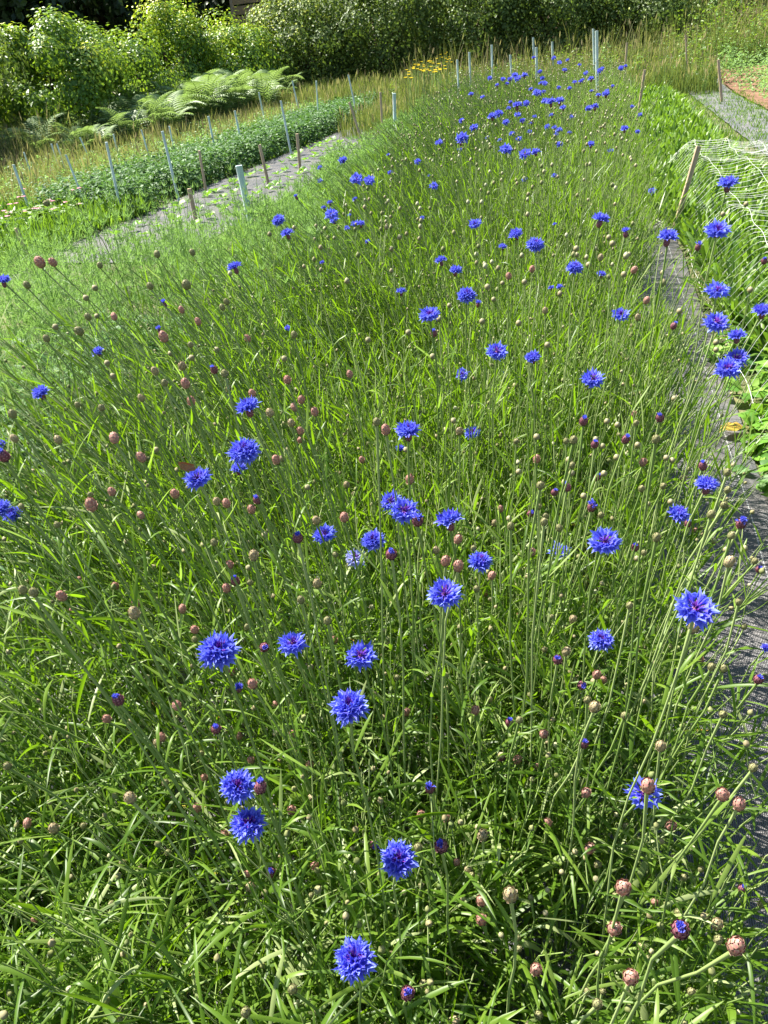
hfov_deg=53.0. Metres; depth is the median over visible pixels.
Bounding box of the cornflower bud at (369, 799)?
[366,794,399,892]
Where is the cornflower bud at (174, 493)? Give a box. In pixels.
[170,488,295,708]
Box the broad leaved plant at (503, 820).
[501,809,535,861]
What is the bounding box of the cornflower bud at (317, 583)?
[312,578,382,825]
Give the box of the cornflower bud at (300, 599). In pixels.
[297,595,351,858]
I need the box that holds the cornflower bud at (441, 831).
[431,815,449,866]
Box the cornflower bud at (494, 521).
[491,519,517,614]
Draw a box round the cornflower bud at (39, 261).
[33,256,269,568]
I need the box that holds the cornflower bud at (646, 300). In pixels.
[585,296,649,583]
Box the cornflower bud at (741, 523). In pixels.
[634,515,747,829]
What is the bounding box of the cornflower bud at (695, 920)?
[621,904,709,1008]
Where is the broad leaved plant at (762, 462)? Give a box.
[730,459,767,474]
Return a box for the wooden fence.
[229,0,283,46]
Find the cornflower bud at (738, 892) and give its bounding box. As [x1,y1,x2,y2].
[700,883,746,961]
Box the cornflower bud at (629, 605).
[580,601,642,859]
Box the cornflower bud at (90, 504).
[84,497,293,863]
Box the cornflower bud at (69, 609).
[68,608,192,732]
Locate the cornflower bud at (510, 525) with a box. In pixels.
[501,521,522,832]
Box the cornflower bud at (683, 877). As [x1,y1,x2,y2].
[654,873,686,916]
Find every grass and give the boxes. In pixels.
[0,0,767,184]
[0,554,591,1023]
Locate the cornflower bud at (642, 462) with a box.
[578,457,647,612]
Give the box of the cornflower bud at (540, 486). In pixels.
[517,481,544,864]
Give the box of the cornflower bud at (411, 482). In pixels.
[389,473,426,804]
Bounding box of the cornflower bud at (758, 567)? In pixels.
[701,565,767,719]
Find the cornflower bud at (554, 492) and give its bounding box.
[540,488,557,567]
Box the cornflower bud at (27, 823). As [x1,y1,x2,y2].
[23,817,145,929]
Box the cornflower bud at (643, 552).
[602,550,646,668]
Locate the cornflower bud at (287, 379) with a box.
[283,375,355,629]
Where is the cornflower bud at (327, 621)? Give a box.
[318,616,385,890]
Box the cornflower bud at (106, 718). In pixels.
[101,714,234,856]
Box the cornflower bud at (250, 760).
[247,756,300,822]
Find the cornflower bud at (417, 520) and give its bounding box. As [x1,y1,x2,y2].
[410,511,457,828]
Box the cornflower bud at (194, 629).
[190,625,278,803]
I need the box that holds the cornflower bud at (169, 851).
[164,845,259,949]
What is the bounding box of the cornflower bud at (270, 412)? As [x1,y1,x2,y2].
[266,408,363,759]
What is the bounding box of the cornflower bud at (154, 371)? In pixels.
[151,366,309,644]
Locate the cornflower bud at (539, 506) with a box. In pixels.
[522,503,545,761]
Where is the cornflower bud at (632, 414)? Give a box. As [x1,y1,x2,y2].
[610,410,636,553]
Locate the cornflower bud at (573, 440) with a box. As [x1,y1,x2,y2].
[494,435,577,855]
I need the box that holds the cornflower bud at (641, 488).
[572,484,644,801]
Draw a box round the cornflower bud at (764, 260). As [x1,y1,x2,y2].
[682,257,767,557]
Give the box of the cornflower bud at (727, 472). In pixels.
[630,468,730,816]
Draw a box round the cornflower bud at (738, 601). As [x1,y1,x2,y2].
[655,597,742,876]
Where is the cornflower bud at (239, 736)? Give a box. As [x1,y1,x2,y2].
[236,731,293,848]
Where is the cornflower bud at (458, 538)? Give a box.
[440,534,465,774]
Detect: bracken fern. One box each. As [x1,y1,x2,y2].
[0,128,49,145]
[0,131,46,158]
[1,112,63,158]
[36,118,85,143]
[48,119,83,142]
[52,137,77,156]
[54,125,107,146]
[59,131,97,156]
[60,108,97,127]
[60,123,108,152]
[61,118,94,129]
[68,125,117,145]
[82,113,140,138]
[90,111,129,145]
[91,100,128,124]
[94,99,153,140]
[100,95,131,113]
[105,84,153,108]
[117,88,164,102]
[117,91,160,108]
[117,102,165,132]
[125,109,151,132]
[129,90,174,116]
[132,90,194,128]
[133,100,207,133]
[134,111,180,132]
[136,81,159,91]
[145,76,204,97]
[145,102,178,107]
[145,107,173,112]
[158,93,209,119]
[159,88,208,124]
[160,83,201,101]
[161,97,186,123]
[162,96,193,119]
[170,73,231,96]
[176,68,222,87]
[177,72,235,116]
[183,73,228,120]
[184,86,230,113]
[185,89,226,113]
[187,97,226,127]
[190,69,245,99]
[193,70,250,85]
[201,69,258,111]
[201,71,256,107]
[215,92,245,115]
[222,79,246,85]
[222,91,246,113]
[228,69,251,83]
[240,71,261,107]
[245,80,280,102]
[248,66,288,104]
[258,68,284,87]
[268,65,310,84]
[271,79,297,98]
[274,72,301,90]
[274,74,303,85]
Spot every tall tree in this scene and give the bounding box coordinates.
[0,0,110,92]
[46,0,215,95]
[174,0,284,67]
[250,0,441,82]
[419,0,557,63]
[613,0,751,42]
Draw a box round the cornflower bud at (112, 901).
[108,893,201,981]
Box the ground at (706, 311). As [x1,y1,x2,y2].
[0,41,767,1022]
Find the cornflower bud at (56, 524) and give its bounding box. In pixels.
[53,521,272,849]
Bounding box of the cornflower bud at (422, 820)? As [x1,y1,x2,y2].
[416,809,441,863]
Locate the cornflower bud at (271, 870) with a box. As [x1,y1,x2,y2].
[266,866,313,929]
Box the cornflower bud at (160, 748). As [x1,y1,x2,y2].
[153,738,233,857]
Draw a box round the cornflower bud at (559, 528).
[508,524,580,832]
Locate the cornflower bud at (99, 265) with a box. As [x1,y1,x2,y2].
[97,262,289,547]
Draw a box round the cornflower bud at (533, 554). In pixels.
[529,547,536,688]
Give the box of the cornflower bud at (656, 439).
[590,434,660,879]
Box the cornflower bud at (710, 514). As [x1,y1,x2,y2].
[613,509,714,839]
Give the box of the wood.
[44,0,756,91]
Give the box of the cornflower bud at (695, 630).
[622,623,717,906]
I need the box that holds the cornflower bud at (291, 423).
[287,418,348,645]
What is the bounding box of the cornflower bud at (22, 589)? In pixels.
[18,584,275,937]
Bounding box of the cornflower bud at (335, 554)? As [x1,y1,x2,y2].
[332,551,394,758]
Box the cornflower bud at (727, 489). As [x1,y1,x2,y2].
[612,486,731,816]
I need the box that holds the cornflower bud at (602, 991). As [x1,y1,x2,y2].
[569,988,605,1023]
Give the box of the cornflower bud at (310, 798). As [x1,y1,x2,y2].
[302,794,328,842]
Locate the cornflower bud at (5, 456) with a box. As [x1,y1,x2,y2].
[0,447,261,897]
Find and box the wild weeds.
[383,27,731,100]
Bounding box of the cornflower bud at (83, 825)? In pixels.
[80,822,185,926]
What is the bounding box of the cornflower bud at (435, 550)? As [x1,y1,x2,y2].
[432,545,457,685]
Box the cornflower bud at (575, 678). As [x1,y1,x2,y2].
[572,677,576,730]
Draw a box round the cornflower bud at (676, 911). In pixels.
[631,908,693,1015]
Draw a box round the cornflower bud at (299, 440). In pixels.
[297,436,352,555]
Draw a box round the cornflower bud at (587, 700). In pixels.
[559,695,591,912]
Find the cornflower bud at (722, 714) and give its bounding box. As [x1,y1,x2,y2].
[636,710,727,895]
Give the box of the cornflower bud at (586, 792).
[541,784,593,947]
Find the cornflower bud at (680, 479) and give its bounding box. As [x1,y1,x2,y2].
[646,475,686,592]
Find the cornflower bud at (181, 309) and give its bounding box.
[178,306,312,568]
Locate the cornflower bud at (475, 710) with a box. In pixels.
[458,699,488,823]
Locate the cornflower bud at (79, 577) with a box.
[77,576,193,694]
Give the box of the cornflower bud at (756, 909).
[689,900,764,983]
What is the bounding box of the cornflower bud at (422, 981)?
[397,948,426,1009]
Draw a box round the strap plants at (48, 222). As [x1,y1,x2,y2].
[0,191,150,263]
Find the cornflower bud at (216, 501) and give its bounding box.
[212,497,319,703]
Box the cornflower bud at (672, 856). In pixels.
[629,854,676,941]
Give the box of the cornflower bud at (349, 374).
[346,370,396,642]
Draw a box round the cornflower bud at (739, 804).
[661,796,746,967]
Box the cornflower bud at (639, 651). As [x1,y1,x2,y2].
[597,645,644,724]
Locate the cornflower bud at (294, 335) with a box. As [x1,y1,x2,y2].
[291,331,378,720]
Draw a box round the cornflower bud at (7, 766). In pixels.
[2,762,234,997]
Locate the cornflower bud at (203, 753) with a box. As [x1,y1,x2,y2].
[198,747,244,804]
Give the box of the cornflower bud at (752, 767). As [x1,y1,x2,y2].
[619,763,757,972]
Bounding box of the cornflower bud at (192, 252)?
[189,249,316,487]
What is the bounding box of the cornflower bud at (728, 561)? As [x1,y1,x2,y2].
[626,555,735,878]
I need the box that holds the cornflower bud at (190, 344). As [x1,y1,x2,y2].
[187,341,349,758]
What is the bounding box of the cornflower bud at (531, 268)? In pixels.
[518,265,534,535]
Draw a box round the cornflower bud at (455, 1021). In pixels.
[448,1014,459,1023]
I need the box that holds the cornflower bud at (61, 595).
[55,590,250,847]
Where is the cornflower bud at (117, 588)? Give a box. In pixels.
[111,578,179,661]
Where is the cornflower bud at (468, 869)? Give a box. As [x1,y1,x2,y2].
[457,857,481,968]
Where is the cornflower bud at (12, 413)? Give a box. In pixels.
[8,409,254,851]
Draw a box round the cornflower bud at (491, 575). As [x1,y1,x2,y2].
[485,571,499,738]
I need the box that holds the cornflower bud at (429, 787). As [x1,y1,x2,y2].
[424,781,440,906]
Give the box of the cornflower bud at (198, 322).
[194,317,318,567]
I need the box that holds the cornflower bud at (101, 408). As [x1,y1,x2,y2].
[98,404,286,771]
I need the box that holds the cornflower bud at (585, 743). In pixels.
[523,738,588,936]
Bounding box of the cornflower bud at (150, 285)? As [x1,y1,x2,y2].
[146,282,322,597]
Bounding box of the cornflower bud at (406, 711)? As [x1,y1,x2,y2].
[402,707,422,843]
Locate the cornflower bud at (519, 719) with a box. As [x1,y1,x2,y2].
[483,715,522,881]
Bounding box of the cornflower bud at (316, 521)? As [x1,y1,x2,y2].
[312,515,393,785]
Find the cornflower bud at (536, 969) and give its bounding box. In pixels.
[497,962,541,1012]
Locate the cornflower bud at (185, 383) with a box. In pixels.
[181,378,302,743]
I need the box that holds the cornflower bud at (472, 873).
[455,863,487,933]
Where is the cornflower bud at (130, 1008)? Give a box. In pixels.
[117,956,210,1019]
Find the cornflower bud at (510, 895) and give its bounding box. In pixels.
[482,885,518,1023]
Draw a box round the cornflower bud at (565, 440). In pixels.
[557,437,568,650]
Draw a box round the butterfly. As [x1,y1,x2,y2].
[178,462,195,471]
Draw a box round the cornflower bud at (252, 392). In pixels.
[248,389,363,675]
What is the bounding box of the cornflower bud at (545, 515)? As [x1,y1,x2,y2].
[526,512,550,802]
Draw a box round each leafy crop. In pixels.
[0,198,90,234]
[28,88,390,214]
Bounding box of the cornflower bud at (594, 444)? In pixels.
[569,439,598,624]
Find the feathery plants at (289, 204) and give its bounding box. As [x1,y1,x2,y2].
[0,88,471,477]
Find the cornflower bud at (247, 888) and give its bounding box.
[245,881,323,1014]
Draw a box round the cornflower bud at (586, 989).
[552,981,589,1020]
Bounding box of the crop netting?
[672,138,767,448]
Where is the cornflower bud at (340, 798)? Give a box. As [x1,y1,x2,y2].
[339,796,352,845]
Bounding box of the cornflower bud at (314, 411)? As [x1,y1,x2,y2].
[311,407,399,709]
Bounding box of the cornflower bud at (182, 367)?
[178,361,287,627]
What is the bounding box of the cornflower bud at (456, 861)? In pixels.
[453,858,465,893]
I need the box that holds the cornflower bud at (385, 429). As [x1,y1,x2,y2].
[381,423,423,797]
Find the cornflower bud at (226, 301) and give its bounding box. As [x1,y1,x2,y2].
[223,298,355,637]
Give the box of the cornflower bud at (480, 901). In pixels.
[476,894,504,961]
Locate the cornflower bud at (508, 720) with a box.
[505,717,520,850]
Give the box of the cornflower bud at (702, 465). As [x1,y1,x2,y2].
[606,459,717,763]
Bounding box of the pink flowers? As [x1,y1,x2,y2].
[0,187,81,216]
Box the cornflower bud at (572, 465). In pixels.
[513,461,575,723]
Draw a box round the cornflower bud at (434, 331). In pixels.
[430,328,453,609]
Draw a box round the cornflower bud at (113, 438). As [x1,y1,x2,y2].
[108,432,303,844]
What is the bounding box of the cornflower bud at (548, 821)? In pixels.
[524,817,554,912]
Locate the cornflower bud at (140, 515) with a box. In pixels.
[136,511,269,723]
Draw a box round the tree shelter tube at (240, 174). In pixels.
[235,165,255,238]
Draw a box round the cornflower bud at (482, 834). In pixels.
[473,828,498,949]
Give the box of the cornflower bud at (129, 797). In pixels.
[123,791,267,1015]
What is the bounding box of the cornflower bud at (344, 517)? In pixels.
[339,511,401,766]
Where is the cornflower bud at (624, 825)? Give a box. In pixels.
[581,822,631,957]
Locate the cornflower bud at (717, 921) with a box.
[690,917,724,978]
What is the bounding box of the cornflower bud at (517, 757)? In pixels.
[493,754,521,838]
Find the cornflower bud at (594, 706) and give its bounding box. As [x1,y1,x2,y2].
[554,700,600,942]
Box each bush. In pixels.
[0,1,142,143]
[0,27,49,144]
[53,16,190,108]
[125,0,218,84]
[187,3,304,107]
[239,0,374,89]
[299,0,449,84]
[382,0,556,68]
[479,0,631,61]
[562,0,723,59]
[654,0,767,65]
[673,0,767,39]
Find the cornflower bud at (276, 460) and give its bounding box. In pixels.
[272,454,373,788]
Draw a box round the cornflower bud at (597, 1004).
[577,997,602,1023]
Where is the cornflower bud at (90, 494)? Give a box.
[87,491,287,791]
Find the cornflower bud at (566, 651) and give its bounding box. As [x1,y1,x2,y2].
[530,646,570,810]
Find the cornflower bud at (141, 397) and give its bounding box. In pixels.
[137,394,265,625]
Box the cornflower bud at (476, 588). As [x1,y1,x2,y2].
[473,585,502,805]
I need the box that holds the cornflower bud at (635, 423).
[603,420,638,668]
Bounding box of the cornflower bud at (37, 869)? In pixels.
[0,850,136,956]
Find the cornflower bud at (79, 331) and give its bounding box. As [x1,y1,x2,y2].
[74,326,227,560]
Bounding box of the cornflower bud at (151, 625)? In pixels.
[131,599,243,770]
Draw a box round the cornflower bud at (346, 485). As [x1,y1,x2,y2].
[343,481,364,601]
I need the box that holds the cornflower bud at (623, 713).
[576,711,628,923]
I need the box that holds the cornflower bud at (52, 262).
[48,257,266,543]
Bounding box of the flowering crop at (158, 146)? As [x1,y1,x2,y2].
[0,96,343,203]
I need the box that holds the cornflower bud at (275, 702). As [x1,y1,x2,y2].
[261,700,288,762]
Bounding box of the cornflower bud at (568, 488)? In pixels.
[540,481,570,766]
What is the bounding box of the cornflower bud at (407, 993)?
[400,974,415,1022]
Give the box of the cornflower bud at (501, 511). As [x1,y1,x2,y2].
[498,505,505,603]
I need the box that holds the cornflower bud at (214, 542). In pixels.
[210,538,336,840]
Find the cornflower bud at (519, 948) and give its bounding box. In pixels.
[501,945,521,1013]
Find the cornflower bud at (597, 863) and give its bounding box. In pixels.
[572,859,623,959]
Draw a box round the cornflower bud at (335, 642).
[332,635,389,784]
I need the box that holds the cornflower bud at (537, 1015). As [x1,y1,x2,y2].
[499,998,543,1022]
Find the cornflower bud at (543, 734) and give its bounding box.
[501,729,565,891]
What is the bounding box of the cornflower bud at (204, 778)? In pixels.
[200,747,231,827]
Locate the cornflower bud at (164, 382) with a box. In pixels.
[161,379,278,695]
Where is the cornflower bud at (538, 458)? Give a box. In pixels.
[521,454,541,610]
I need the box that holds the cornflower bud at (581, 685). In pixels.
[530,678,586,805]
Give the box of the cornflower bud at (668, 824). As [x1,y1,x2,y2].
[620,820,676,876]
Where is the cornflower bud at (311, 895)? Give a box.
[308,886,351,932]
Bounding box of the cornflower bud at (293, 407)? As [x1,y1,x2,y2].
[290,403,377,628]
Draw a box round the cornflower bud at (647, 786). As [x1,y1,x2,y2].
[599,777,655,1010]
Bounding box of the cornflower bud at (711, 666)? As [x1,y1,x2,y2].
[628,662,715,879]
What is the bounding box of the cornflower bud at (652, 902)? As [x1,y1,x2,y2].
[588,898,657,974]
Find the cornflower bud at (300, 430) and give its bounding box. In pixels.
[296,426,372,667]
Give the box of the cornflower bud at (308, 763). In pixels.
[291,760,324,825]
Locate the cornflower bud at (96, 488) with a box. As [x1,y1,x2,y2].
[66,463,163,564]
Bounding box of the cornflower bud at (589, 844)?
[536,841,595,961]
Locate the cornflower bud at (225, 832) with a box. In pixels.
[220,829,294,944]
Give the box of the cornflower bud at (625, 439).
[560,433,634,713]
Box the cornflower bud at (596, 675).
[566,669,601,744]
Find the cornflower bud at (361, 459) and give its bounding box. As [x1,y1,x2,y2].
[359,456,394,587]
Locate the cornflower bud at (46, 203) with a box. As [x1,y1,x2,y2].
[43,200,150,351]
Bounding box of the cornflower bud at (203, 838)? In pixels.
[161,778,263,940]
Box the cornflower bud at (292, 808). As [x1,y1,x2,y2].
[287,805,319,885]
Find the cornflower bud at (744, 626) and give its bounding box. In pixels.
[662,623,747,803]
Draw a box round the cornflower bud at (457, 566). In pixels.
[423,559,462,819]
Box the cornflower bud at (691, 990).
[656,976,695,1021]
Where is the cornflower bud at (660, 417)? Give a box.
[603,412,664,739]
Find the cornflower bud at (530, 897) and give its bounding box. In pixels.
[499,891,568,1009]
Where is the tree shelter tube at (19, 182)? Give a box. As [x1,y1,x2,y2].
[12,164,29,206]
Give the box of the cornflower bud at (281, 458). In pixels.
[280,455,328,590]
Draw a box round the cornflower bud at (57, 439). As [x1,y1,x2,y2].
[53,435,260,726]
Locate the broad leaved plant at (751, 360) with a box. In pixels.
[743,350,767,375]
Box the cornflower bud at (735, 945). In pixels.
[612,935,745,1023]
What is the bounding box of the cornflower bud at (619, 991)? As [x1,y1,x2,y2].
[606,982,629,1009]
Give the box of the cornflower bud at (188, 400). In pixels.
[186,395,316,729]
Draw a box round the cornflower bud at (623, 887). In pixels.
[569,878,632,1018]
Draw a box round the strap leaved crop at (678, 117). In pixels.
[619,66,767,387]
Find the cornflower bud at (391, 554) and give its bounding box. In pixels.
[379,547,426,873]
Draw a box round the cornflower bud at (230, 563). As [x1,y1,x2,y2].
[224,560,300,761]
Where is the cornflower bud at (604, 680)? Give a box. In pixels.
[571,675,606,784]
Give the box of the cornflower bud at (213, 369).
[210,365,320,629]
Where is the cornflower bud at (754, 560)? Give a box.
[643,557,758,769]
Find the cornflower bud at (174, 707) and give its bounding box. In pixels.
[172,700,259,846]
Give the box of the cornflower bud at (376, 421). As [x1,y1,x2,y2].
[348,417,400,824]
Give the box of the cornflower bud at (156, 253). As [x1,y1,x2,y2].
[154,250,272,454]
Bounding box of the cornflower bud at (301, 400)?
[298,395,363,640]
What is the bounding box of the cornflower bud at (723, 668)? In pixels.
[635,664,734,891]
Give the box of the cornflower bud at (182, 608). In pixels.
[178,604,269,757]
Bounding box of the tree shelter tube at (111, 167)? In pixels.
[105,142,120,204]
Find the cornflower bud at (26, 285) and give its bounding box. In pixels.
[23,281,231,551]
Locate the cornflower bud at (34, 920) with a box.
[31,916,88,954]
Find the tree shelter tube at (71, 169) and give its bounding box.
[65,154,82,199]
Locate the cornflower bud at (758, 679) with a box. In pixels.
[663,674,763,865]
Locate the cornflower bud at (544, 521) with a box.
[517,517,547,870]
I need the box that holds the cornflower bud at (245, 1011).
[240,1005,252,1023]
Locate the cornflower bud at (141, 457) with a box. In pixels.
[135,452,297,766]
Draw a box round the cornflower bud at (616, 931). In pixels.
[577,920,632,1020]
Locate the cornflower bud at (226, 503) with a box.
[222,498,341,765]
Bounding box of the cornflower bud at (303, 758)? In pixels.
[289,729,323,826]
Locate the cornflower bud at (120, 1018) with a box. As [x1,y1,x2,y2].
[116,1007,166,1023]
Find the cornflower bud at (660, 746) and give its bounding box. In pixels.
[610,739,675,935]
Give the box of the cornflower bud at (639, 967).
[613,947,650,1005]
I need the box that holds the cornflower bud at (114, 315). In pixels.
[110,312,294,594]
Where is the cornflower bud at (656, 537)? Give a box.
[585,532,660,945]
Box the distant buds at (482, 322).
[6,52,752,1020]
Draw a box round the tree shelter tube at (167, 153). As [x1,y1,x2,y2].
[161,131,179,201]
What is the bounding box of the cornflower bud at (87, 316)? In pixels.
[84,313,314,709]
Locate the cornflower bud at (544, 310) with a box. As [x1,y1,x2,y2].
[523,307,547,570]
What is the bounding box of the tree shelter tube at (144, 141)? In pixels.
[141,130,148,155]
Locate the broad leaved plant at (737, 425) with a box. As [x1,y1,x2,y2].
[720,409,767,431]
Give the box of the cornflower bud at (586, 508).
[562,473,600,579]
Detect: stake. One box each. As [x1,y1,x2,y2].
[14,228,35,277]
[187,188,197,219]
[198,151,206,190]
[258,144,269,184]
[280,101,291,153]
[296,133,300,170]
[348,102,362,146]
[379,92,382,126]
[624,42,627,81]
[636,70,645,119]
[672,145,700,230]
[685,35,687,75]
[717,59,722,101]
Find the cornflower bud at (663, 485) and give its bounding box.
[584,482,666,719]
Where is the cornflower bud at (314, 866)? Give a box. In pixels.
[301,839,323,890]
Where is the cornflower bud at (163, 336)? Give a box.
[159,330,311,635]
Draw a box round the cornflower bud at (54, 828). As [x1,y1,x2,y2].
[48,822,201,951]
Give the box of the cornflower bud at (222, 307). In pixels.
[219,304,323,620]
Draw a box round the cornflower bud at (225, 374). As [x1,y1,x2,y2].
[221,369,346,793]
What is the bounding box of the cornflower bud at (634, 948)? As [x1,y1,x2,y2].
[591,942,645,990]
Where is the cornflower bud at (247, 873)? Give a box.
[244,835,293,960]
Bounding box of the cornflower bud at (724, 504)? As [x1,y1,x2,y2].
[595,501,728,830]
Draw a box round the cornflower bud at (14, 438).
[10,434,236,750]
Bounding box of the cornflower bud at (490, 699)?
[487,696,514,789]
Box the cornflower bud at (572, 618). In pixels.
[528,614,576,725]
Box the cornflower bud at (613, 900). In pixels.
[584,878,618,977]
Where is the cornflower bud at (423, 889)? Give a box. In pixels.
[418,878,427,905]
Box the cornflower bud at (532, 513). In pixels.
[512,510,533,625]
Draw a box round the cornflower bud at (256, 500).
[253,494,379,794]
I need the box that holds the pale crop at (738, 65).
[711,28,767,98]
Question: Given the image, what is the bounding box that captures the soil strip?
[715,64,767,108]
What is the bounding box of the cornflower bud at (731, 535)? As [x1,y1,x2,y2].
[648,531,735,810]
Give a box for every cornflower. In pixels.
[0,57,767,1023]
[0,274,214,526]
[0,439,79,504]
[0,499,182,732]
[2,505,184,712]
[31,384,236,664]
[91,345,257,564]
[155,325,287,526]
[161,299,270,438]
[182,466,313,767]
[195,630,326,942]
[219,768,323,933]
[226,437,358,884]
[227,261,368,566]
[228,806,329,1008]
[229,463,312,631]
[234,664,293,781]
[235,395,359,761]
[272,214,369,400]
[276,631,352,857]
[280,228,369,449]
[284,325,338,406]
[294,194,345,262]
[311,522,383,762]
[320,260,379,364]
[324,207,405,400]
[328,686,391,948]
[330,217,353,244]
[338,156,395,244]
[344,640,397,835]
[345,549,382,680]
[349,172,423,393]
[356,219,376,252]
[361,527,407,722]
[363,175,418,288]
[379,838,418,985]
[381,488,438,747]
[388,420,423,809]
[389,497,430,826]
[395,443,420,492]
[396,287,419,367]
[403,577,463,904]
[414,158,433,184]
[418,306,456,545]
[429,181,451,231]
[434,138,468,211]
[435,255,469,468]
[435,507,498,885]
[449,265,473,397]
[455,131,483,258]
[456,367,469,450]
[457,140,485,210]
[457,287,482,605]
[463,550,502,785]
[464,426,491,528]
[468,91,494,162]
[469,218,483,423]
[470,123,494,265]
[476,300,486,404]
[485,340,511,600]
[487,112,499,252]
[495,110,511,209]
[498,142,511,272]
[499,243,507,296]
[502,118,515,172]
[503,227,521,470]
[511,72,528,138]
[512,101,522,147]
[514,75,528,147]
[514,112,525,199]
[517,147,530,272]
[521,72,535,136]
[523,99,531,175]
[524,350,540,549]
[526,237,544,503]
[531,148,540,181]
[532,88,540,136]
[542,81,547,159]
[542,541,571,604]
[546,96,556,255]
[546,628,614,770]
[547,212,609,590]
[549,367,605,599]
[551,97,564,200]
[554,260,583,487]
[556,284,562,314]
[565,58,568,124]
[565,526,622,786]
[574,768,663,992]
[581,103,598,212]
[581,306,629,573]
[582,587,719,1022]
[583,141,594,204]
[584,105,591,164]
[585,76,594,159]
[589,90,609,220]
[589,227,628,459]
[595,228,679,616]
[597,270,605,318]
[601,125,628,250]
[609,504,691,703]
[610,65,623,125]
[612,311,730,678]
[618,474,719,770]
[624,356,741,708]
[635,188,655,291]
[636,218,731,636]
[637,279,731,621]
[642,328,746,625]
[649,303,767,626]
[655,346,750,622]
[659,175,738,444]
[699,643,767,808]
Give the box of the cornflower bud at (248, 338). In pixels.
[244,334,341,500]
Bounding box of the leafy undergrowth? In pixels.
[0,309,365,633]
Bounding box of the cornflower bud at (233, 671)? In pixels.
[228,669,290,791]
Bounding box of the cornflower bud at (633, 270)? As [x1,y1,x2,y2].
[581,266,637,562]
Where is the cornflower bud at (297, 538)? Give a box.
[286,530,355,825]
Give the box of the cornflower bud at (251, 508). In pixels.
[247,504,360,787]
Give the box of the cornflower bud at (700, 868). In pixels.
[646,865,704,967]
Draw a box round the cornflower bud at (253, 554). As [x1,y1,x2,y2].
[248,548,316,816]
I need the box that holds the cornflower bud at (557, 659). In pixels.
[530,654,562,860]
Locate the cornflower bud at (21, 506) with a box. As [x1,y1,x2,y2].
[18,503,234,811]
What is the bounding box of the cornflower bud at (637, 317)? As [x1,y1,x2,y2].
[606,313,640,507]
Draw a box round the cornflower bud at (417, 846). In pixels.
[413,842,443,949]
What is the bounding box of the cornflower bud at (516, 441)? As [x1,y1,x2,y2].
[503,438,522,630]
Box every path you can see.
[32,128,379,262]
[599,216,767,1023]
[688,73,767,155]
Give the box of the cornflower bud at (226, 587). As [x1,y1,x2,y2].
[222,583,327,768]
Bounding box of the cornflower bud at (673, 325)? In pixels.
[631,321,677,533]
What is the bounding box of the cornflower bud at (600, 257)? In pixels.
[571,253,603,516]
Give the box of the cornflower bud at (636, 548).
[586,542,639,680]
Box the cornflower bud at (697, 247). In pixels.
[640,241,701,482]
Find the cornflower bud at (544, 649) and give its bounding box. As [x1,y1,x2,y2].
[534,646,549,768]
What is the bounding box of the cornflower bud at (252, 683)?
[247,678,328,826]
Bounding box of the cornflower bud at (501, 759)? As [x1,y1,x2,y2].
[498,757,509,841]
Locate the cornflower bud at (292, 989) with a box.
[288,983,339,1021]
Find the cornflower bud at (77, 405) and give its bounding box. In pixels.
[74,402,306,770]
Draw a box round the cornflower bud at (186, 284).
[181,279,324,552]
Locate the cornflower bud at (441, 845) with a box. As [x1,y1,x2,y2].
[434,838,471,1021]
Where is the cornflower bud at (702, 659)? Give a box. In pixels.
[669,657,706,785]
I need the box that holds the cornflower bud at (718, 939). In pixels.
[671,934,738,1021]
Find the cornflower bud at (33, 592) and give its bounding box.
[28,587,290,994]
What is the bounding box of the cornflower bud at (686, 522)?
[645,519,691,696]
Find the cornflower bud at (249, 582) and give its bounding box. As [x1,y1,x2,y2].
[246,579,356,809]
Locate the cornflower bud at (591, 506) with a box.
[536,499,597,676]
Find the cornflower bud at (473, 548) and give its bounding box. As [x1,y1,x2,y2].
[470,544,486,731]
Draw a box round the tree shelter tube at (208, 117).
[207,116,213,145]
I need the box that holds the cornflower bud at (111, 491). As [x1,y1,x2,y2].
[108,487,240,681]
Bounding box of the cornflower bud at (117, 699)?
[111,693,281,954]
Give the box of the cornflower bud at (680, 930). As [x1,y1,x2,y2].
[607,918,690,1023]
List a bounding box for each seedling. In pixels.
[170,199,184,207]
[202,191,211,196]
[207,199,220,203]
[208,187,221,191]
[219,193,227,197]
[268,180,282,185]
[299,166,308,171]
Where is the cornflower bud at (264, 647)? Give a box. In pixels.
[259,642,320,868]
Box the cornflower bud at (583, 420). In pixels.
[553,415,589,768]
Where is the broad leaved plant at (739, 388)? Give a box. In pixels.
[722,376,767,402]
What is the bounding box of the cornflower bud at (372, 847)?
[369,820,391,868]
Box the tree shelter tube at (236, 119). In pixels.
[234,111,239,134]
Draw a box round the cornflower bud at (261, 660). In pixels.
[230,575,313,790]
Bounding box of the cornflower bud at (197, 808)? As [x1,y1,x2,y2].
[192,802,257,865]
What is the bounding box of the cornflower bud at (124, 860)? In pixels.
[118,859,214,970]
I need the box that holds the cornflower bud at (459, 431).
[454,426,467,634]
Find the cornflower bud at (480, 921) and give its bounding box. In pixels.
[467,906,499,1015]
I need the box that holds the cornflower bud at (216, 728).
[210,723,300,960]
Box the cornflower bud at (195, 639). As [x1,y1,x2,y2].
[192,636,288,829]
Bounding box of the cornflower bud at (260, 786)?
[254,770,316,950]
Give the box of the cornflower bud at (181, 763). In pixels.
[127,719,247,934]
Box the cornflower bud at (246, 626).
[244,623,351,845]
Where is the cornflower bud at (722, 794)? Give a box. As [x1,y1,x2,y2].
[633,787,735,1023]
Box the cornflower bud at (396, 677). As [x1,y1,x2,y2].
[394,674,406,781]
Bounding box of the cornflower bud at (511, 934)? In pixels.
[499,908,521,955]
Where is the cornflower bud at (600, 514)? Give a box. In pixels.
[547,511,603,746]
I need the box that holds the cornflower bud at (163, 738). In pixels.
[159,732,238,807]

